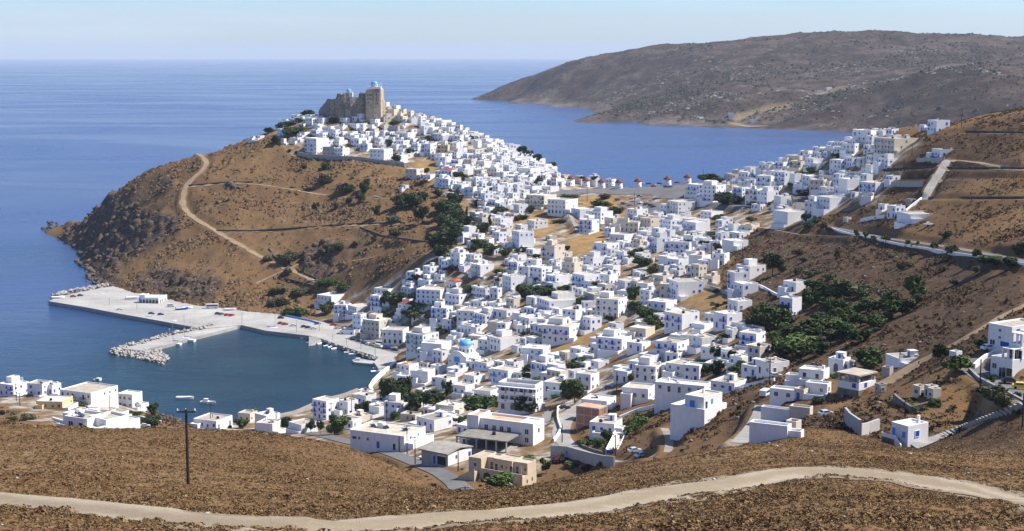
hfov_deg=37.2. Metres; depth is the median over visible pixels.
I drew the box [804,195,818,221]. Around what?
house
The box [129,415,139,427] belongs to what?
house
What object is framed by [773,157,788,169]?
house
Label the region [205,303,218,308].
bus
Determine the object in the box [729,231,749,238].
house
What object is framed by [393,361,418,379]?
house
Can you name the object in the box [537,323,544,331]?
house
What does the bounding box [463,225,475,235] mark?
house
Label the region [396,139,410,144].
house
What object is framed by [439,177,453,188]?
house
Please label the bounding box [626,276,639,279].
house
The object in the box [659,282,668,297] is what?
house
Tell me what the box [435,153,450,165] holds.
house
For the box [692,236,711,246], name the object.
house
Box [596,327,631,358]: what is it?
house
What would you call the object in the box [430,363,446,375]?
house
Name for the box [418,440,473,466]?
workshop
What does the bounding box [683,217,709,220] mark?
house
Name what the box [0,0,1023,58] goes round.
sky
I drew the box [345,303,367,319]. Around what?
house
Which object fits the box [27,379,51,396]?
house
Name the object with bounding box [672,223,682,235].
house
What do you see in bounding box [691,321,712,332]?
house
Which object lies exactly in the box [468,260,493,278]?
house
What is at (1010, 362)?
apartment building
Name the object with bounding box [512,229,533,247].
house
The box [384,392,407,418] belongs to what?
house
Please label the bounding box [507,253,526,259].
house
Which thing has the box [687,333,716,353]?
house
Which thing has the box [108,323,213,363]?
breakwater rocks
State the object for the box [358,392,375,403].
house
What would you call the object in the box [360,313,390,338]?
house
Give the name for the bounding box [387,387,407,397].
tree
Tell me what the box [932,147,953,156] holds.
house
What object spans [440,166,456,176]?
house
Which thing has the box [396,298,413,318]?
house
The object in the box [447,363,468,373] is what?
house
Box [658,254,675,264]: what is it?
house
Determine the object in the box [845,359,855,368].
house
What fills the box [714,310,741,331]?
house
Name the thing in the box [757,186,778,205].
house
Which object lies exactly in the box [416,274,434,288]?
house
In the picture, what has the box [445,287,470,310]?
house
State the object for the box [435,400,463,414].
house
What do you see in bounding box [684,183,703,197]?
house
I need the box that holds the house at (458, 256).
[450,247,468,267]
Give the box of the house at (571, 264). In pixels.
[560,256,582,276]
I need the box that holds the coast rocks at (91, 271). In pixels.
[41,220,103,284]
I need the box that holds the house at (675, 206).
[665,199,694,213]
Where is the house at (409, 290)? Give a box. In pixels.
[401,282,415,301]
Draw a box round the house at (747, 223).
[737,222,759,230]
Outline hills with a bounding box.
[471,30,1023,131]
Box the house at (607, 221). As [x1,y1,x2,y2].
[602,217,615,229]
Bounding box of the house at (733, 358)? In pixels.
[726,352,747,372]
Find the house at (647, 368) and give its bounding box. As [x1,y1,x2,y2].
[633,355,662,383]
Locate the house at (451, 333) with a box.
[446,329,464,343]
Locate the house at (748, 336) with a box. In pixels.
[735,329,765,349]
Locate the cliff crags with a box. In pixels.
[59,175,336,300]
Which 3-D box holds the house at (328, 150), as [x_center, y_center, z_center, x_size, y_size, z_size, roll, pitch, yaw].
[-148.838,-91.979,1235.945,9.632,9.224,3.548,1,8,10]
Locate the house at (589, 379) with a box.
[576,370,598,393]
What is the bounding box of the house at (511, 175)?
[507,174,528,177]
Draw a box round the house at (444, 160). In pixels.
[437,156,450,166]
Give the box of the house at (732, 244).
[722,238,747,251]
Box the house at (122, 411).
[111,409,131,415]
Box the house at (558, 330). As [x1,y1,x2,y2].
[542,315,581,346]
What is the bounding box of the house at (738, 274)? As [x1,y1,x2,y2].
[725,267,748,289]
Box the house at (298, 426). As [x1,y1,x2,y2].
[286,418,317,433]
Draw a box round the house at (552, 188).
[542,185,558,191]
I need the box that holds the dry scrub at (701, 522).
[0,477,1023,530]
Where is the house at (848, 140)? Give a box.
[841,138,851,149]
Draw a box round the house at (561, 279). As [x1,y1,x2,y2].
[544,272,568,285]
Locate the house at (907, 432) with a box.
[881,415,928,446]
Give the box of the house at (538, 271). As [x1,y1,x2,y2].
[527,265,551,284]
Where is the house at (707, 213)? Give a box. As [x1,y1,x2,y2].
[700,209,722,219]
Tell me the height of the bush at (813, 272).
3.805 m
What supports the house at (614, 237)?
on the ground
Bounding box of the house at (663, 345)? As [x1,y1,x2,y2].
[655,337,688,361]
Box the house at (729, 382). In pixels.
[711,372,746,394]
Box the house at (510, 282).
[502,273,525,291]
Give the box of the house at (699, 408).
[670,389,726,440]
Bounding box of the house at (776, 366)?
[756,356,788,378]
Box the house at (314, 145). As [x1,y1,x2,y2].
[303,137,328,153]
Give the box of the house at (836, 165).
[829,158,846,174]
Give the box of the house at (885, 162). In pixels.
[873,153,896,174]
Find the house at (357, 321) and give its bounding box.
[352,312,365,331]
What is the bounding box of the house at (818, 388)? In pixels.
[803,379,830,399]
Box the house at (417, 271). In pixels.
[404,268,422,285]
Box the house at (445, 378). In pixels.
[435,374,457,390]
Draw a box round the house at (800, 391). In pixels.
[794,386,808,399]
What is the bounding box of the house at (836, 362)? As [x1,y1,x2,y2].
[828,351,850,374]
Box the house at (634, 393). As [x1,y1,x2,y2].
[620,382,654,409]
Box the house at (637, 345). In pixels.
[627,338,650,355]
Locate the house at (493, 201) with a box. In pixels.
[488,197,503,206]
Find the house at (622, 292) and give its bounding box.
[617,289,627,299]
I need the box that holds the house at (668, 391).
[654,377,710,413]
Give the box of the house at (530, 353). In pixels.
[520,343,549,366]
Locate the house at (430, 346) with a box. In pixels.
[421,339,450,355]
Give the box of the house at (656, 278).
[649,270,673,284]
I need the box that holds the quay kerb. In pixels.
[48,301,193,327]
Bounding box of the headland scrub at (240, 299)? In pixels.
[59,128,457,334]
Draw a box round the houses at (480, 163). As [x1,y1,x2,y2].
[248,102,961,442]
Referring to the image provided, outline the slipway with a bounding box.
[309,336,321,345]
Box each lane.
[29,417,62,425]
[502,291,515,300]
[558,213,579,241]
[618,309,630,322]
[661,428,673,451]
[731,405,760,442]
[922,160,950,199]
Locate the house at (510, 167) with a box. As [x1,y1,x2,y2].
[504,164,516,170]
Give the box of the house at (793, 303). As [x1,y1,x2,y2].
[778,295,801,315]
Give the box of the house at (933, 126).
[926,118,949,135]
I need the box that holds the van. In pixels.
[759,388,769,396]
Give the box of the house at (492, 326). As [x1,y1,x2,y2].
[488,319,508,332]
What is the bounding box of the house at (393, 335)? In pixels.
[382,326,408,345]
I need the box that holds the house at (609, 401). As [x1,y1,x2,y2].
[581,393,616,409]
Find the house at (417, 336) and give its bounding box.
[405,325,438,359]
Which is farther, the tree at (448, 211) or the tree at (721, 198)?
the tree at (448, 211)
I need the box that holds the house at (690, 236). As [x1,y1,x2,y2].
[683,233,702,243]
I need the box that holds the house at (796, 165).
[789,159,804,171]
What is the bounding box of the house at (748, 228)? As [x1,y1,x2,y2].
[739,224,759,232]
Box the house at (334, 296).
[314,291,343,308]
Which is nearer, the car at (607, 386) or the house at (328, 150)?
the car at (607, 386)
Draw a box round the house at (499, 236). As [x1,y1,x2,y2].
[493,231,506,242]
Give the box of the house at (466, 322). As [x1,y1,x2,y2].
[458,320,477,329]
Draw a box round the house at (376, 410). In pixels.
[364,402,383,418]
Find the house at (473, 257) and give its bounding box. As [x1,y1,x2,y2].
[465,252,484,265]
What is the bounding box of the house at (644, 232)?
[634,229,650,237]
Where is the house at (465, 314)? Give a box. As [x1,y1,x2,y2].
[457,307,481,328]
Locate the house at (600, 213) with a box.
[588,206,612,224]
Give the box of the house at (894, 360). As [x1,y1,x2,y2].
[885,349,918,367]
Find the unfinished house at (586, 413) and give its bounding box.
[576,402,606,429]
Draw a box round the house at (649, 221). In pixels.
[640,216,660,226]
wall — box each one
[52,417,62,421]
[188,181,252,185]
[216,222,405,230]
[269,247,316,278]
[282,277,318,288]
[285,315,316,322]
[297,152,404,165]
[360,227,428,241]
[369,361,395,389]
[413,318,428,324]
[483,255,510,259]
[550,445,614,467]
[553,400,573,441]
[581,444,604,454]
[619,404,653,417]
[705,284,727,294]
[738,378,774,387]
[758,284,780,297]
[831,227,1023,265]
[844,407,861,434]
[860,215,884,221]
[861,419,879,435]
[883,166,1023,170]
[891,181,923,186]
[893,393,923,412]
[894,211,932,228]
[905,197,921,210]
[917,157,944,162]
[928,196,1023,198]
[966,130,1023,133]
[968,368,1022,400]
[973,348,1006,367]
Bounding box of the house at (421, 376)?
[410,367,434,387]
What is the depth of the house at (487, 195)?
1087.10 m
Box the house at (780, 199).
[771,193,790,211]
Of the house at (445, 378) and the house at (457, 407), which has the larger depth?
the house at (445, 378)
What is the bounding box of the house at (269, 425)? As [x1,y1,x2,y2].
[256,418,285,432]
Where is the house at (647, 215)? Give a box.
[638,214,658,220]
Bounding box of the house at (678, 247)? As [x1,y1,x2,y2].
[664,241,694,256]
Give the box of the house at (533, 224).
[527,219,547,229]
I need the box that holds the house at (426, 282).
[418,277,436,286]
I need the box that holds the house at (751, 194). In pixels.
[745,186,761,206]
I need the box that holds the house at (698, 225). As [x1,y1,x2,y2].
[682,220,709,230]
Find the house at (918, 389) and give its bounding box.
[912,384,923,397]
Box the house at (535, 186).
[524,184,541,192]
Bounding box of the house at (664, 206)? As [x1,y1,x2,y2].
[660,203,667,213]
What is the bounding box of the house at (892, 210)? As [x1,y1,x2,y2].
[887,204,904,218]
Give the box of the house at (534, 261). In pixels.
[525,257,541,265]
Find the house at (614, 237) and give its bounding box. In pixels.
[609,232,633,241]
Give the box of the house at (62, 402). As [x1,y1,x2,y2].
[35,395,77,409]
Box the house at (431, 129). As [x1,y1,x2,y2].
[425,124,438,133]
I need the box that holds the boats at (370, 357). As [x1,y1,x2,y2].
[321,338,376,359]
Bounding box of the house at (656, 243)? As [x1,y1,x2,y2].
[645,232,670,252]
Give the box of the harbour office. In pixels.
[139,293,166,302]
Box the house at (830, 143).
[825,141,834,150]
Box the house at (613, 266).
[606,264,620,269]
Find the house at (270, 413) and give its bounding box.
[255,408,279,429]
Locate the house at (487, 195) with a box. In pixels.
[480,190,492,200]
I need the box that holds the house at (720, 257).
[710,249,729,270]
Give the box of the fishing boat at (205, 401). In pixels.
[200,398,215,403]
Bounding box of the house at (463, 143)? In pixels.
[454,141,466,146]
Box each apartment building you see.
[988,318,1023,350]
[990,329,1023,376]
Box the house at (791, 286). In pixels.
[777,278,809,297]
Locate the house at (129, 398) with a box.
[118,390,142,409]
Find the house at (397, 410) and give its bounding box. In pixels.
[392,407,404,412]
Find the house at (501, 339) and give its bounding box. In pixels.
[487,329,519,350]
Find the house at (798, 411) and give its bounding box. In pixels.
[789,404,812,418]
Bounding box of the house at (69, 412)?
[58,407,99,425]
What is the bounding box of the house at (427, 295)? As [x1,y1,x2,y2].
[416,286,446,311]
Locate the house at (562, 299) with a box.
[537,291,576,312]
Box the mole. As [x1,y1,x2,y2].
[124,326,237,351]
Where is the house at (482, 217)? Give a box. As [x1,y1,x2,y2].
[475,212,491,225]
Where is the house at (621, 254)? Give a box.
[616,250,631,259]
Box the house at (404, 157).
[393,152,408,162]
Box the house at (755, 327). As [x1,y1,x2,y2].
[742,325,766,334]
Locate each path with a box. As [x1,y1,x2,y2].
[179,154,336,286]
[191,183,388,198]
[220,223,438,231]
[256,264,298,283]
[759,227,847,235]
[873,304,1023,386]
[895,164,1020,170]
[931,199,1023,199]
[949,160,1023,169]
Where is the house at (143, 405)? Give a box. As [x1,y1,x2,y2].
[136,401,148,410]
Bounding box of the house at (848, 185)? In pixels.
[836,177,858,195]
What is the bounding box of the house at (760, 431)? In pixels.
[749,419,803,443]
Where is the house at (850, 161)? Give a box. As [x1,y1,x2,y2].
[845,155,856,168]
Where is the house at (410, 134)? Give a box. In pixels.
[398,130,417,139]
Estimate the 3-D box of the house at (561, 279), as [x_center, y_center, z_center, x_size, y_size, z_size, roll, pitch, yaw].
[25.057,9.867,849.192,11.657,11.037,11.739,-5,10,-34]
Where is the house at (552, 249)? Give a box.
[541,239,564,263]
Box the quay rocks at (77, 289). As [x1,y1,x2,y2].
[50,283,109,297]
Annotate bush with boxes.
[9,416,16,420]
[20,413,36,419]
[73,400,85,405]
[129,410,143,415]
[262,255,273,261]
[266,300,276,305]
[268,287,284,293]
[270,286,287,291]
[271,296,290,305]
[275,250,300,261]
[278,121,295,124]
[280,307,295,315]
[281,126,309,133]
[283,267,292,273]
[290,288,310,294]
[291,286,309,292]
[294,307,309,314]
[314,279,325,284]
[316,173,333,183]
[317,248,326,252]
[318,300,335,314]
[320,162,331,168]
[324,277,339,285]
[327,242,343,250]
[329,117,337,122]
[332,202,339,208]
[335,183,348,191]
[335,283,350,289]
[342,183,355,192]
[345,196,351,203]
[352,240,360,245]
[370,235,376,240]
[381,309,395,316]
[385,214,402,223]
[388,228,401,235]
[390,412,399,419]
[410,300,433,309]
[415,179,427,183]
[435,324,441,330]
[438,328,448,333]
[443,265,456,271]
[462,283,477,290]
[468,244,478,250]
[492,268,505,273]
[514,214,528,218]
[522,364,530,371]
[523,454,535,458]
[531,376,539,380]
[534,175,543,183]
[550,219,566,222]
[551,453,568,460]
[551,456,566,463]
[559,194,580,197]
[565,460,580,468]
[578,438,591,444]
[579,463,590,470]
[589,200,613,206]
[591,437,607,446]
[598,194,610,198]
[607,206,625,213]
[624,423,641,433]
[627,417,644,425]
[628,373,633,379]
[632,412,651,418]
[633,415,649,422]
[646,263,659,274]
[713,177,724,181]
[716,332,727,340]
[745,216,757,220]
[760,251,771,256]
[777,264,787,271]
[781,315,797,322]
[791,249,802,254]
[793,266,805,274]
[795,190,808,194]
[798,257,808,261]
[801,268,822,276]
[803,222,815,227]
[805,167,815,171]
[811,396,826,402]
[814,333,832,341]
[817,222,826,228]
[821,272,837,280]
[822,328,840,337]
[830,153,839,156]
[830,372,837,377]
[848,283,877,297]
[875,287,891,295]
[880,290,901,299]
[880,311,894,320]
[886,289,901,300]
[895,261,905,268]
[904,261,913,266]
[909,405,929,410]
[912,294,926,301]
[926,380,942,385]
[927,398,942,405]
[938,230,952,237]
[939,264,946,271]
[941,254,949,260]
[944,244,960,252]
[949,278,957,284]
[956,346,965,353]
[972,265,979,272]
[979,383,1008,400]
[993,392,1014,406]
[1011,408,1021,413]
[1012,391,1021,396]
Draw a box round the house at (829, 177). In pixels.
[819,172,835,185]
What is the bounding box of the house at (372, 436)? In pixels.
[350,420,433,452]
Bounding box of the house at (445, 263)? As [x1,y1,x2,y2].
[439,259,451,273]
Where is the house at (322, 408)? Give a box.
[311,396,338,419]
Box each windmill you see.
[567,175,574,184]
[582,177,589,186]
[597,178,604,188]
[615,179,622,188]
[634,178,641,187]
[663,175,670,185]
[683,174,691,183]
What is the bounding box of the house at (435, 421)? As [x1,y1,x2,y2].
[417,410,452,431]
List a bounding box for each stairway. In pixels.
[606,430,625,454]
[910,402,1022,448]
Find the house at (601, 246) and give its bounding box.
[592,241,618,256]
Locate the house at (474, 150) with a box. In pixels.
[467,148,482,153]
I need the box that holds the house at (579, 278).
[571,271,598,286]
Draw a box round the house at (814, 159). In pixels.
[803,155,826,171]
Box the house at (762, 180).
[756,174,774,188]
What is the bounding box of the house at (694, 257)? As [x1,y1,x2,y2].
[689,251,710,264]
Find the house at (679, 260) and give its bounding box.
[667,257,688,264]
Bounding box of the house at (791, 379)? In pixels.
[784,372,798,386]
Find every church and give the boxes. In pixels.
[345,89,352,96]
[367,80,381,89]
[448,339,480,366]
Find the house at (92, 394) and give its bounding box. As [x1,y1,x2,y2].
[60,382,118,407]
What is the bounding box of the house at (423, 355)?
[419,338,438,360]
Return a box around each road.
[304,431,473,488]
[552,389,660,461]
[630,193,783,207]
[789,193,807,209]
[829,226,1023,262]
[961,352,1023,399]
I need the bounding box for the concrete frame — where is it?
[456,428,520,454]
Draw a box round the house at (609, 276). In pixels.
[599,270,617,283]
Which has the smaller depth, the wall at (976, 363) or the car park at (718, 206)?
the wall at (976, 363)
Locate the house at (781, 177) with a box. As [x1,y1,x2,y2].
[771,170,795,185]
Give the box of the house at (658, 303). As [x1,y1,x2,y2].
[647,297,676,310]
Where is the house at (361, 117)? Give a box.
[357,114,365,121]
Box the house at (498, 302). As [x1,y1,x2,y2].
[487,298,505,307]
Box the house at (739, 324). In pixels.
[725,320,754,333]
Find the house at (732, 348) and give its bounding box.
[721,346,744,352]
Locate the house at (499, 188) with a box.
[493,184,504,192]
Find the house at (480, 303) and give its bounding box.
[470,298,491,307]
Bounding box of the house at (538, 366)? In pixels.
[529,354,560,377]
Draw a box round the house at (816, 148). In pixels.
[810,145,825,154]
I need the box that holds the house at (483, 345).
[476,337,488,354]
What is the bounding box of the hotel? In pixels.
[497,378,542,414]
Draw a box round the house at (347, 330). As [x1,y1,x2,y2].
[340,327,354,334]
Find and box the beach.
[280,388,358,416]
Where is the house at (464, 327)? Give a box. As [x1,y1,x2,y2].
[460,322,478,334]
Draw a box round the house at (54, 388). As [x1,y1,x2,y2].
[48,381,60,394]
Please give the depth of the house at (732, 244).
825.09 m
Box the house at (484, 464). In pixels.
[458,450,536,485]
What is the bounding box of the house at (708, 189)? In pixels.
[697,180,725,206]
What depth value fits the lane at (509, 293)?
860.66 m
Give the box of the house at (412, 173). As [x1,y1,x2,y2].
[405,168,423,178]
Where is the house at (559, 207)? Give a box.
[547,197,577,216]
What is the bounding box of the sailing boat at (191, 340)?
[177,318,195,341]
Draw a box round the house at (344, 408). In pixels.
[333,397,357,417]
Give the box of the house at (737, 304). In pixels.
[728,297,751,311]
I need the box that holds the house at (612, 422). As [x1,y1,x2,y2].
[589,413,624,440]
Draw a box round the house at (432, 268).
[423,262,439,275]
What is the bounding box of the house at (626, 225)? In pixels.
[615,218,640,232]
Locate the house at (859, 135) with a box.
[852,128,877,145]
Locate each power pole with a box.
[177,409,195,483]
[766,358,773,382]
[979,359,981,382]
[1021,393,1023,426]
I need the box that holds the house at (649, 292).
[639,285,658,307]
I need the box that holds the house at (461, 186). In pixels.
[455,183,468,192]
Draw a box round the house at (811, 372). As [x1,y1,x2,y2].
[798,365,829,386]
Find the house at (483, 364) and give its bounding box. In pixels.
[474,358,494,371]
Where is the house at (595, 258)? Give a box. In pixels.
[583,251,605,266]
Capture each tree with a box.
[142,416,154,422]
[146,402,158,414]
[146,418,159,425]
[233,418,249,428]
[263,127,273,132]
[270,134,279,142]
[278,417,291,427]
[300,110,314,114]
[306,419,316,429]
[311,202,319,213]
[316,421,324,429]
[325,414,348,434]
[355,191,365,201]
[358,400,370,411]
[359,181,367,194]
[363,178,369,189]
[371,205,380,218]
[378,376,396,397]
[380,290,391,304]
[384,292,406,305]
[385,139,395,145]
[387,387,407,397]
[390,154,401,160]
[390,192,408,208]
[392,375,412,391]
[400,390,425,411]
[401,307,424,318]
[403,194,412,204]
[404,400,418,411]
[405,148,414,152]
[407,192,422,205]
[411,274,420,280]
[412,205,429,224]
[416,191,428,201]
[423,388,446,404]
[424,227,462,246]
[428,238,446,250]
[431,199,455,209]
[432,189,442,195]
[433,244,450,255]
[434,200,454,213]
[434,213,450,225]
[436,223,447,231]
[437,215,462,228]
[438,208,458,215]
[441,379,453,396]
[446,192,458,202]
[447,201,461,209]
[451,211,464,218]
[452,172,466,178]
[453,416,466,422]
[454,215,473,226]
[457,195,462,203]
[462,393,497,410]
[470,239,486,247]
[477,222,489,231]
[477,242,502,254]
[481,471,515,486]
[488,214,491,225]
[491,206,508,212]
[498,248,512,256]
[511,396,538,414]
[515,283,533,299]
[516,146,527,153]
[521,372,530,377]
[526,205,535,212]
[532,154,541,161]
[535,285,556,295]
[539,457,551,473]
[556,285,569,290]
[558,378,585,400]
[565,356,587,368]
[575,297,585,304]
[591,281,602,285]
[600,429,614,440]
[603,315,615,320]
[626,286,641,300]
[626,301,641,312]
[627,247,643,255]
[631,255,653,266]
[636,306,655,318]
[641,315,663,329]
[645,310,655,317]
[693,358,706,362]
[697,173,719,179]
[701,363,711,373]
[706,231,716,235]
[709,346,720,356]
[709,360,724,375]
[710,214,724,220]
[713,243,721,250]
[714,191,733,205]
[727,196,741,203]
[727,350,737,361]
[727,360,746,372]
[744,313,755,323]
[750,306,760,313]
[753,314,769,326]
[757,302,792,330]
[762,253,784,275]
[765,330,781,340]
[770,342,786,354]
[771,338,789,352]
[775,332,820,358]
[777,322,802,336]
[795,316,839,331]
[797,341,831,354]
[801,212,811,221]
[801,288,813,307]
[803,279,826,289]
[805,325,825,336]
[809,291,824,305]
[809,312,829,318]
[812,215,821,223]
[812,281,830,298]
[812,319,836,330]
[817,296,832,312]
[825,279,855,298]
[826,319,857,340]
[828,307,855,317]
[828,315,842,321]
[830,299,851,308]
[834,249,839,258]
[841,314,856,324]
[847,328,872,341]
[851,300,865,312]
[851,312,867,326]
[852,345,884,367]
[853,229,859,238]
[858,296,879,311]
[866,313,887,330]
[877,297,889,308]
[880,235,890,242]
[881,298,920,315]
[903,274,926,297]
[929,242,938,247]
[932,343,949,364]
[940,354,973,371]
[971,249,981,258]
[973,336,987,350]
[974,384,985,395]
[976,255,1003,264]
[985,374,996,381]
[1002,256,1017,267]
[1011,242,1023,255]
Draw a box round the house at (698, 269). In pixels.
[691,263,706,277]
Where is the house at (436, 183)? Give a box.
[434,174,451,187]
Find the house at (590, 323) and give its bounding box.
[579,315,601,334]
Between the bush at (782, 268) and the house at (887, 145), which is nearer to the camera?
the bush at (782, 268)
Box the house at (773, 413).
[761,405,789,421]
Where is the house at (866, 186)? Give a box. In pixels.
[857,180,883,198]
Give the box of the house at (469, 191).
[463,185,476,197]
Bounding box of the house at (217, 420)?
[190,413,232,428]
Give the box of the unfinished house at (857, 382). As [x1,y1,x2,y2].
[836,367,877,397]
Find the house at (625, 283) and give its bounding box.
[612,278,635,292]
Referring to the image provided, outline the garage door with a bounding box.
[437,456,445,465]
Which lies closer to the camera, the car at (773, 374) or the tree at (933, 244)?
the car at (773, 374)
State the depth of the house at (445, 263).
925.19 m
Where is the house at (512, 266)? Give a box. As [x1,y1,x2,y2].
[506,260,526,273]
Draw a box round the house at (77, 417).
[64,409,106,427]
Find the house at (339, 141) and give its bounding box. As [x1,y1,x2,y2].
[331,137,347,146]
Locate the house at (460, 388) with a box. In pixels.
[451,381,474,397]
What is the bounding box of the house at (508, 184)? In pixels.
[499,182,516,190]
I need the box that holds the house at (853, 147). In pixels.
[839,140,861,158]
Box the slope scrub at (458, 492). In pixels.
[0,404,1023,498]
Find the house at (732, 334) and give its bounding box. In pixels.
[722,328,739,343]
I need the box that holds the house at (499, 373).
[490,365,519,385]
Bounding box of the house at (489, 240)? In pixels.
[480,237,497,245]
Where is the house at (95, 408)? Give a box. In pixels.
[85,406,99,409]
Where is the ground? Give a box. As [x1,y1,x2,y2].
[0,109,1023,530]
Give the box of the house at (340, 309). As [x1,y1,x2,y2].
[333,301,350,321]
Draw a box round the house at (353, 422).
[342,416,360,430]
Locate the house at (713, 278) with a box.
[702,271,719,287]
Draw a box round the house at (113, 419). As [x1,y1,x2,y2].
[82,411,128,428]
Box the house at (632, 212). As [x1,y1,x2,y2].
[624,206,647,217]
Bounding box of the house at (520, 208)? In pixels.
[510,203,528,214]
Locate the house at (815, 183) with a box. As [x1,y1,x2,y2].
[809,177,827,195]
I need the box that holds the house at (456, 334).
[448,330,466,344]
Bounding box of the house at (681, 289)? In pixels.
[667,278,702,301]
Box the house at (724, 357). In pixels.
[717,350,744,365]
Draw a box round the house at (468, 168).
[458,164,472,174]
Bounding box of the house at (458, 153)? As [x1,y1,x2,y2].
[450,148,466,158]
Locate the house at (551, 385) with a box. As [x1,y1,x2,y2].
[544,374,572,398]
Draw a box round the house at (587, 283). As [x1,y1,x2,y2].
[584,279,603,286]
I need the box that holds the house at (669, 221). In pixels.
[660,214,682,228]
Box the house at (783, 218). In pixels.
[771,209,803,229]
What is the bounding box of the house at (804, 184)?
[799,175,818,189]
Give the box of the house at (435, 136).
[432,131,448,140]
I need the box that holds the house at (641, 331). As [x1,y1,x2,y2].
[627,324,654,339]
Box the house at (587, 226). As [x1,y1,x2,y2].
[578,218,598,234]
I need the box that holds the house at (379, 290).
[374,285,392,293]
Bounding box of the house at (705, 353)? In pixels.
[701,342,727,358]
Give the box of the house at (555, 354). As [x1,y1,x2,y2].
[548,351,558,356]
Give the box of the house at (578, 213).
[571,207,593,219]
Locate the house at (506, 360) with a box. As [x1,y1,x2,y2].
[504,358,519,364]
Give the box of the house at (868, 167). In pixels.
[865,163,872,172]
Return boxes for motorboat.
[51,295,64,298]
[126,296,138,298]
[175,307,187,309]
[176,396,193,398]
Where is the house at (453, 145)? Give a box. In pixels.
[450,142,460,150]
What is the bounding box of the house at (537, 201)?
[526,193,556,209]
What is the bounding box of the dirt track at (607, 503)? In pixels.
[0,465,1023,530]
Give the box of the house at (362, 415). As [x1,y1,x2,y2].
[346,409,369,422]
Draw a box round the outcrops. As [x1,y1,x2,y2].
[475,33,1023,129]
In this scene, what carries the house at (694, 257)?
on the ground
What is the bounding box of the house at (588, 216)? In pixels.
[580,214,593,218]
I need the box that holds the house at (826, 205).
[811,195,847,216]
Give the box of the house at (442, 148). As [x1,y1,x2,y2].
[437,144,449,153]
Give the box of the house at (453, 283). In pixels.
[446,280,463,292]
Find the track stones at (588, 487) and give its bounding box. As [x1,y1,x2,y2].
[0,411,1023,524]
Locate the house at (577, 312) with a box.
[562,305,584,319]
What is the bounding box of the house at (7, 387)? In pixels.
[0,375,28,395]
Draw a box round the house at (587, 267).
[582,264,593,271]
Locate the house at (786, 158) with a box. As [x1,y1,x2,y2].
[782,154,802,161]
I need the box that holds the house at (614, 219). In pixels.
[603,214,623,224]
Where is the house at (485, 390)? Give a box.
[472,386,497,395]
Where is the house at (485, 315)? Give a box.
[473,306,496,323]
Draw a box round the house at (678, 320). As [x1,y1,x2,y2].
[664,309,699,333]
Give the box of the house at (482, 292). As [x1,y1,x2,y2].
[474,285,492,298]
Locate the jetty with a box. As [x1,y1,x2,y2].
[352,359,373,365]
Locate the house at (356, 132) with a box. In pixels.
[347,131,359,134]
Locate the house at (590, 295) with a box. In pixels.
[580,290,603,300]
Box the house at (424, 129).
[417,125,431,135]
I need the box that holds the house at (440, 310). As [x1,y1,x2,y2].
[429,301,452,328]
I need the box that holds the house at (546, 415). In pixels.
[519,409,553,421]
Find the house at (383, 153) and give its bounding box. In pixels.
[370,147,392,159]
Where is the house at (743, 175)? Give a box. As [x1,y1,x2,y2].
[736,170,754,185]
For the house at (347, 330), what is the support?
on the ground
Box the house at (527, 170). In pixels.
[518,167,540,174]
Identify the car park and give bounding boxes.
[345,336,399,353]
[550,190,583,197]
[571,184,732,199]
[617,199,745,214]
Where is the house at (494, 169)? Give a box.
[488,164,502,176]
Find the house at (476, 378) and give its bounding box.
[463,372,484,384]
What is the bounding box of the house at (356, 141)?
[350,137,366,148]
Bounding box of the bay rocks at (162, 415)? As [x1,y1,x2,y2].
[145,410,181,421]
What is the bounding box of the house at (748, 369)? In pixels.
[741,357,760,378]
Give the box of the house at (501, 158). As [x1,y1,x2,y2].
[494,155,508,164]
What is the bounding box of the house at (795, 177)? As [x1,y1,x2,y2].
[789,172,801,186]
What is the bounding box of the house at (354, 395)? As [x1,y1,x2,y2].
[352,391,375,398]
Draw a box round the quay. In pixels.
[48,286,397,370]
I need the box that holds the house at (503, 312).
[493,306,520,318]
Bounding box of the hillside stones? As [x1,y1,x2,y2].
[131,126,1020,453]
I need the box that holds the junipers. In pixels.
[496,29,1023,126]
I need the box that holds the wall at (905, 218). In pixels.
[894,211,932,228]
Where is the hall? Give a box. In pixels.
[467,409,543,445]
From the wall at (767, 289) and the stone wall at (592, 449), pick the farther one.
the wall at (767, 289)
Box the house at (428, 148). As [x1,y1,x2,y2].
[420,142,436,156]
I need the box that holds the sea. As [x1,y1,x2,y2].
[0,59,852,422]
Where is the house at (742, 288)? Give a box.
[727,280,758,301]
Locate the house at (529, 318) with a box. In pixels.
[513,312,544,328]
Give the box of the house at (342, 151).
[334,146,349,155]
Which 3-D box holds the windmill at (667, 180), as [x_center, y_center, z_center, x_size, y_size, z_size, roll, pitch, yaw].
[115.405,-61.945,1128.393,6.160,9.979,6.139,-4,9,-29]
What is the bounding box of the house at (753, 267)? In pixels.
[736,258,765,279]
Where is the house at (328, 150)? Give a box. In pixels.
[323,147,334,154]
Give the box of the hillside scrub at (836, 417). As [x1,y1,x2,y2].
[0,107,1023,488]
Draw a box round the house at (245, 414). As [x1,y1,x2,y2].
[238,409,256,422]
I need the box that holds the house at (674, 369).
[662,358,693,378]
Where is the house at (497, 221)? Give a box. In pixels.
[492,216,512,225]
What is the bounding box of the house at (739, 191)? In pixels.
[732,186,747,203]
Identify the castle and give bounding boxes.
[319,89,384,121]
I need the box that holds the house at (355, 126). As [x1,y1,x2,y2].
[348,122,366,130]
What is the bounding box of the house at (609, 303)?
[595,290,626,322]
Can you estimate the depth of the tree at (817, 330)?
498.52 m
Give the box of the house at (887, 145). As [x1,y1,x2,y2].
[872,135,918,161]
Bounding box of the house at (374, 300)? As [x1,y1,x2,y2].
[369,294,382,313]
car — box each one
[140,423,149,426]
[559,405,570,408]
[603,384,613,388]
[627,446,641,452]
[634,451,645,457]
[768,372,781,377]
[817,409,833,415]
[980,344,992,350]
[1001,376,1020,382]
[1012,381,1023,388]
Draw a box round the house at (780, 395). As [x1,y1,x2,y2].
[769,385,794,406]

